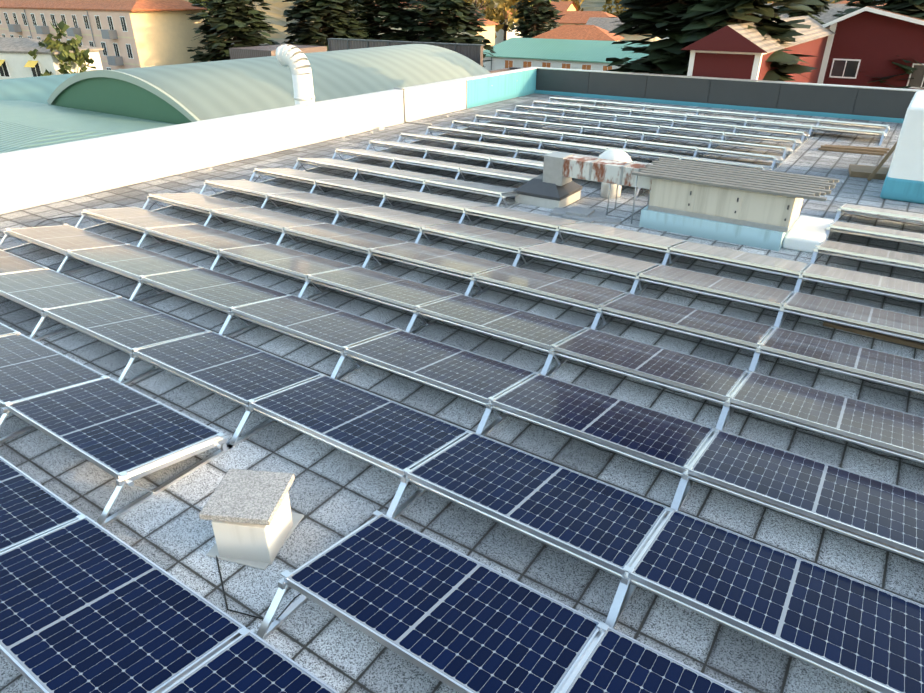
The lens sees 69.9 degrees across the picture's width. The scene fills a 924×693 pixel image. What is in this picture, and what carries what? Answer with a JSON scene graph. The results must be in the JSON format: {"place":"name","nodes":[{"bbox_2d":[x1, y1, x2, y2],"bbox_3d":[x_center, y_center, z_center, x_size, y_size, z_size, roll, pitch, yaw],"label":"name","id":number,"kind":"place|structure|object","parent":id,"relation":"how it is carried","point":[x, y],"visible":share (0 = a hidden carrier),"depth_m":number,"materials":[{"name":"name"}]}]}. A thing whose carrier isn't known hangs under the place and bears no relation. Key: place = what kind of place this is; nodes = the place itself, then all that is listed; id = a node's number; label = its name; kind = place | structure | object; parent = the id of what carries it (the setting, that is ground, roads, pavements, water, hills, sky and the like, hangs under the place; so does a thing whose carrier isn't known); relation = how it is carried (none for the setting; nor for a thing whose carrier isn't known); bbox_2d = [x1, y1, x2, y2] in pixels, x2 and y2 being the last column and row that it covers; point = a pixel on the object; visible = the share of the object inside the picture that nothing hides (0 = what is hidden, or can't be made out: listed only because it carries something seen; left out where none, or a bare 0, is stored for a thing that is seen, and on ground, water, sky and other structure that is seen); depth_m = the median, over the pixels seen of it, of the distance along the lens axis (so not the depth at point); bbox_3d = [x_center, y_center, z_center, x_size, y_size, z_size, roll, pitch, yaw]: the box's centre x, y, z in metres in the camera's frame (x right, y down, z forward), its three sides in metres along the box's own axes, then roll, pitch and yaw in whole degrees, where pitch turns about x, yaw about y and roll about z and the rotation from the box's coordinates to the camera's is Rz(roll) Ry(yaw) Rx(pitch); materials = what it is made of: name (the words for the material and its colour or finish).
{"place":"outdoors","nodes":[
{"label":"outdoors","id":0,"kind":"place"},
{"bbox_2d":[0,73,77,103],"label":"roof","id":1,"kind":"structure","parent":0,"point":[39,89],"depth_m":36.35,"materials":[{"name":"teal metal"}]},
{"bbox_2d":[47,44,489,123],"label":"vault hall","id":2,"kind":"structure","parent":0,"point":[185,93],"depth_m":32.31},
{"bbox_2d":[231,31,329,45],"bbox_3d":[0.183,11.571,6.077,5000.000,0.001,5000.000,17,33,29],"label":"ground","id":3,"kind":"structure","parent":0,"point":[280,40],"depth_m":221.25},
{"bbox_2d":[0,37,103,79],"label":"white house","id":4,"kind":"structure","parent":3,"relation":"on","point":[17,60],"depth_m":60.58,"materials":[{"name":"paint"}]},
{"bbox_2d":[28,20,95,75],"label":"tree","id":5,"kind":"object","parent":3,"relation":"on","point":[65,54],"visible":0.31,"depth_m":59.85,"materials":[{"name":"green plant"}]},
{"bbox_2d":[0,100,177,152],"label":"roof","id":6,"kind":"structure","parent":3,"relation":"on","point":[24,125],"depth_m":25.97,"materials":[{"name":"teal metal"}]},
{"bbox_2d":[0,0,208,69],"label":"pink apartments","id":7,"kind":"structure","parent":3,"relation":"on","point":[125,34],"depth_m":83.00,"materials":[{"name":"paint"}]},
{"bbox_2d":[188,0,231,56],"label":"tree","id":8,"kind":"object","parent":3,"relation":"on","point":[195,2],"depth_m":91.50,"materials":[{"name":"green plant"}]},
{"bbox_2d":[186,0,279,61],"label":"conifer","id":9,"kind":"object","parent":3,"relation":"on","point":[229,19],"visible":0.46,"depth_m":79.00,"materials":[{"name":"green plant"}]},
{"bbox_2d":[281,0,367,50],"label":"conifer","id":10,"kind":"object","parent":3,"relation":"on","point":[334,20],"visible":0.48,"depth_m":83.45,"materials":[{"name":"green plant"}]},
{"bbox_2d":[229,38,520,72],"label":"cladding screen","id":11,"kind":"object","parent":3,"relation":"on","point":[473,52],"visible":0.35,"depth_m":53.08,"materials":[{"name":"grey metal"}]},
{"bbox_2d":[348,0,430,41],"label":"conifer","id":12,"kind":"object","parent":3,"relation":"on","point":[396,17],"visible":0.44,"depth_m":88.83,"materials":[{"name":"green plant"}]},
{"bbox_2d":[407,0,494,66],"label":"conifer","id":13,"kind":"object","parent":3,"relation":"on","point":[443,14],"visible":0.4,"depth_m":86.01,"materials":[{"name":"green plant"}]},
{"bbox_2d":[421,16,498,49],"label":"house","id":14,"kind":"structure","parent":3,"relation":"on","point":[489,34],"depth_m":145.39,"materials":[{"name":"beige paint"}]},
{"bbox_2d":[463,0,493,8],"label":"tree","id":15,"kind":"object","parent":3,"relation":"on","point":[482,4],"visible":0.38,"depth_m":209.77,"materials":[{"name":"yellow plant"}]},
{"bbox_2d":[474,7,528,44],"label":"cream house","id":16,"kind":"structure","parent":3,"relation":"on","point":[500,36],"depth_m":162.26,"materials":[{"name":"white paint"}]},
{"bbox_2d":[479,0,531,40],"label":"tree","id":17,"kind":"object","parent":3,"relation":"on","point":[496,14],"visible":0.52,"depth_m":152.31,"materials":[{"name":"yellow plant"}]},
{"bbox_2d":[184,0,833,38],"bbox_3d":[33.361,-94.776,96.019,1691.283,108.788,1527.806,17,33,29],"label":"hillside forest","id":18,"kind":"object","parent":3,"relation":"on","point":[277,19],"visible":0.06,"depth_m":259.19,"materials":[{"name":"green plant"}]},
{"bbox_2d":[506,0,562,37],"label":"conifer","id":19,"kind":"object","parent":3,"relation":"on","point":[533,21],"visible":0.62,"depth_m":127.04,"materials":[{"name":"green plant"}]},
{"bbox_2d":[561,0,583,10],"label":"tree","id":20,"kind":"object","parent":3,"relation":"on","point":[577,4],"visible":0.1,"depth_m":202.12,"materials":[{"name":"yellow plant"}]},
{"bbox_2d":[536,11,617,31],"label":"roof","id":21,"kind":"structure","parent":3,"relation":"on","point":[575,17],"depth_m":144.41,"materials":[{"name":"paint"}]},
{"bbox_2d":[602,0,631,16],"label":"tree","id":22,"kind":"object","parent":3,"relation":"on","point":[618,10],"visible":0.38,"depth_m":213.95,"materials":[{"name":"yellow plant"}]},
{"bbox_2d":[604,0,724,75],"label":"conifer","id":23,"kind":"object","parent":3,"relation":"on","point":[642,17],"visible":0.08,"depth_m":29.51,"materials":[{"name":"green plant"}]},
{"bbox_2d":[648,0,823,80],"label":"conifer","id":24,"kind":"object","parent":3,"relation":"on","point":[704,18],"visible":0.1,"depth_m":27.09,"materials":[{"name":"green plant"}]},
{"bbox_2d":[681,5,923,89],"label":"red house","id":25,"kind":"structure","parent":3,"relation":"on","point":[854,48],"depth_m":36.09,"materials":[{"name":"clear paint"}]},
{"bbox_2d":[775,0,830,24],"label":"conifer","id":26,"kind":"object","parent":3,"relation":"on","point":[818,9],"visible":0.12,"depth_m":89.92,"materials":[{"name":"green plant"}]},
{"bbox_2d":[833,0,887,16],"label":"conifer","id":27,"kind":"object","parent":3,"relation":"on","point":[862,3],"visible":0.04,"depth_m":76.29,"materials":[{"name":"green plant"}]},
{"bbox_2d":[866,0,923,88],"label":"conifer","id":28,"kind":"object","parent":3,"relation":"on","point":[912,8],"visible":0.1,"depth_m":36.48,"materials":[{"name":"green plant"}]},
{"bbox_3d":[-7.280,-2.226,23.426,7.850,8.150,7.800,17,33,29],"label":"shed","id":29,"kind":"object","parent":3,"relation":"on","visible":0},
{"bbox_2d":[276,44,314,104],"bbox_3d":[-4.522,-4.403,19.774,1.068,8.416,0.570,17,33,29],"label":"exhaust pipe","id":30,"kind":"object","parent":29,"relation":"on","point":[295,60],"visible":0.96,"depth_m":17.94,"materials":[{"name":"white metal"}]},
{"bbox_2d":[375,2,422,34],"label":"house","id":31,"kind":"structure","parent":0,"point":[403,8],"depth_m":183.92,"materials":[{"name":"beige paint"}]},
{"bbox_2d":[54,100,923,621],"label":"pv cables","id":32,"kind":"object","parent":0,"point":[580,268],"visible":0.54,"depth_m":10.44,"materials":[{"name":"black rubber"}]},
{"bbox_2d":[515,1,578,12],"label":"house","id":33,"kind":"structure","parent":0,"point":[561,6],"depth_m":192.24,"materials":[{"name":"orange paint"}]},
{"bbox_2d":[483,37,649,70],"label":"building","id":34,"kind":"structure","parent":0,"point":[555,53],"depth_m":108.39,"materials":[{"name":"paint"}]},
{"bbox_2d":[532,25,623,40],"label":"roof","id":35,"kind":"structure","parent":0,"point":[582,32],"depth_m":119.37,"materials":[{"name":"paint"}]},
{"bbox_2d":[586,17,658,41],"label":"house","id":36,"kind":"structure","parent":0,"point":[605,23],"depth_m":130.91,"materials":[{"name":"beige paint"}]},
{"bbox_2d":[766,3,859,18],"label":"yellow house","id":37,"kind":"structure","parent":0,"point":[831,6],"depth_m":114.86,"materials":[{"name":"clear paint"}]},
{"bbox_2d":[782,8,848,28],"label":"roof","id":38,"kind":"structure","parent":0,"point":[827,16],"depth_m":102.04,"materials":[{"name":"beige paint"}]},
{"bbox_2d":[834,0,886,4],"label":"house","id":39,"kind":"structure","parent":0,"point":[843,2],"depth_m":168.09,"materials":[{"name":"orange paint"}]},
{"bbox_3d":[4.652,4.264,9.730,28.570,9.496,36.620,17,33,29],"label":"building body","id":40,"kind":"object","parent":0,"visible":0},
{"bbox_2d":[0,67,538,213],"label":"parapet","id":41,"kind":"structure","parent":40,"relation":"on","point":[37,176],"depth_m":15.67,"materials":[{"name":"white paint"}]},
{"bbox_2d":[394,80,466,124],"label":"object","id":42,"kind":"structure","parent":41,"relation":"attached to","point":[417,122],"depth_m":20.92,"materials":[{"name":"grey metal"}]},
{"bbox_2d":[0,93,923,692],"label":"roof pavers","id":43,"kind":"object","parent":40,"relation":"on","point":[336,495],"depth_m":6.62,"materials":[{"name":"grey concrete"}]},
{"bbox_2d":[0,215,93,237],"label":"cable","id":44,"kind":"object","parent":43,"relation":"on","point":[45,220],"visible":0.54,"depth_m":11.93,"materials":[{"name":"black rubber"}]},
{"bbox_2d":[199,468,303,569],"bbox_3d":[-1.506,1.224,4.824,0.564,0.460,0.632,7,29,13],"label":"chimney vent","id":45,"kind":"object","parent":43,"relation":"on","point":[253,518],"visible":1,"depth_m":4.67,"materials":[{"name":"white paint"}]},
{"bbox_2d":[209,115,448,169],"bbox_3d":[-3.279,-5.977,18.826,0.325,0.084,9.392,18,33,31],"label":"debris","id":46,"kind":"object","parent":43,"relation":"on","point":[378,128],"visible":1,"depth_m":19.90,"materials":[{"name":"white paint"}]},
{"bbox_2d":[0,98,923,692],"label":"panel support brackets","id":47,"kind":"object","parent":43,"relation":"on","point":[624,592],"visible":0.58,"depth_m":7.89,"materials":[{"name":"silver metal"}]},
{"bbox_2d":[0,97,923,692],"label":"solar panel frames","id":48,"kind":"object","parent":47,"relation":"on","point":[190,669],"visible":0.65,"depth_m":6.84,"materials":[{"name":"silver metal"}]},
{"bbox_2d":[0,116,923,692],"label":"solar panels","id":49,"kind":"object","parent":48,"relation":"in","point":[88,606],"visible":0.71,"depth_m":5.30,"materials":[{"name":"blue glass"}]},
{"bbox_2d":[514,174,581,208],"bbox_3d":[1.694,-3.088,12.968,1.000,0.460,1.000,17,33,29],"label":"roof hood","id":50,"kind":"object","parent":43,"relation":"on","point":[537,191],"visible":0.71,"depth_m":12.68,"materials":[{"name":"grey metal"}]},
{"bbox_2d":[550,206,620,224],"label":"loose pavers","id":51,"kind":"object","parent":43,"relation":"on","point":[588,215],"visible":0.96,"depth_m":12.03,"materials":[{"name":"grey concrete"}]},
{"bbox_2d":[543,152,651,214],"bbox_3d":[2.580,-2.985,12.283,2.200,0.920,0.440,17,33,29],"label":"rusty duct","id":52,"kind":"object","parent":43,"relation":"on","point":[560,169],"visible":0.94,"depth_m":12.11,"materials":[{"name":"white metal"}]},
{"bbox_2d":[598,149,633,198],"bbox_3d":[3.069,-3.299,12.836,0.712,0.957,1.422,-5,28,-10],"label":"roof ventilator","id":53,"kind":"object","parent":43,"relation":"on","point":[617,155],"visible":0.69,"depth_m":12.96,"materials":[{"name":"white metal"}]},
{"bbox_2d":[639,177,802,250],"bbox_3d":[4.507,-2.474,11.366,2.370,0.875,1.500,17,33,29],"label":"air handling unit","id":54,"kind":"object","parent":43,"relation":"on","point":[753,219],"visible":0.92,"depth_m":10.78,"materials":[{"name":"grey metal"}]},
{"bbox_2d":[631,157,838,223],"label":"stored profiles","id":55,"kind":"object","parent":43,"relation":"on","point":[776,183],"visible":0.94,"depth_m":10.86,"materials":[{"name":"grey metal"}]},
{"bbox_2d":[782,215,833,253],"bbox_3d":[5.718,-1.861,10.909,0.550,0.220,1.400,17,33,29],"label":"rooftop box","id":56,"kind":"object","parent":43,"relation":"on","point":[807,234],"visible":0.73,"depth_m":10.55,"materials":[{"name":"white metal"}]},
{"bbox_2d":[818,140,923,349],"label":"timber boards","id":57,"kind":"object","parent":43,"relation":"on","point":[879,171],"visible":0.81,"depth_m":14.60,"materials":[{"name":"wood"}]},
{"bbox_2d":[880,91,923,203],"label":"wrapped stack","id":58,"kind":"object","parent":43,"relation":"on","point":[904,180],"visible":0.98,"depth_m":12.72,"materials":[{"name":"paint"}]},
{"bbox_2d":[535,67,923,122],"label":"parapet","id":59,"kind":"structure","parent":40,"relation":"on","point":[883,104],"depth_m":23.42,"materials":[{"name":"paint"}]}
]}

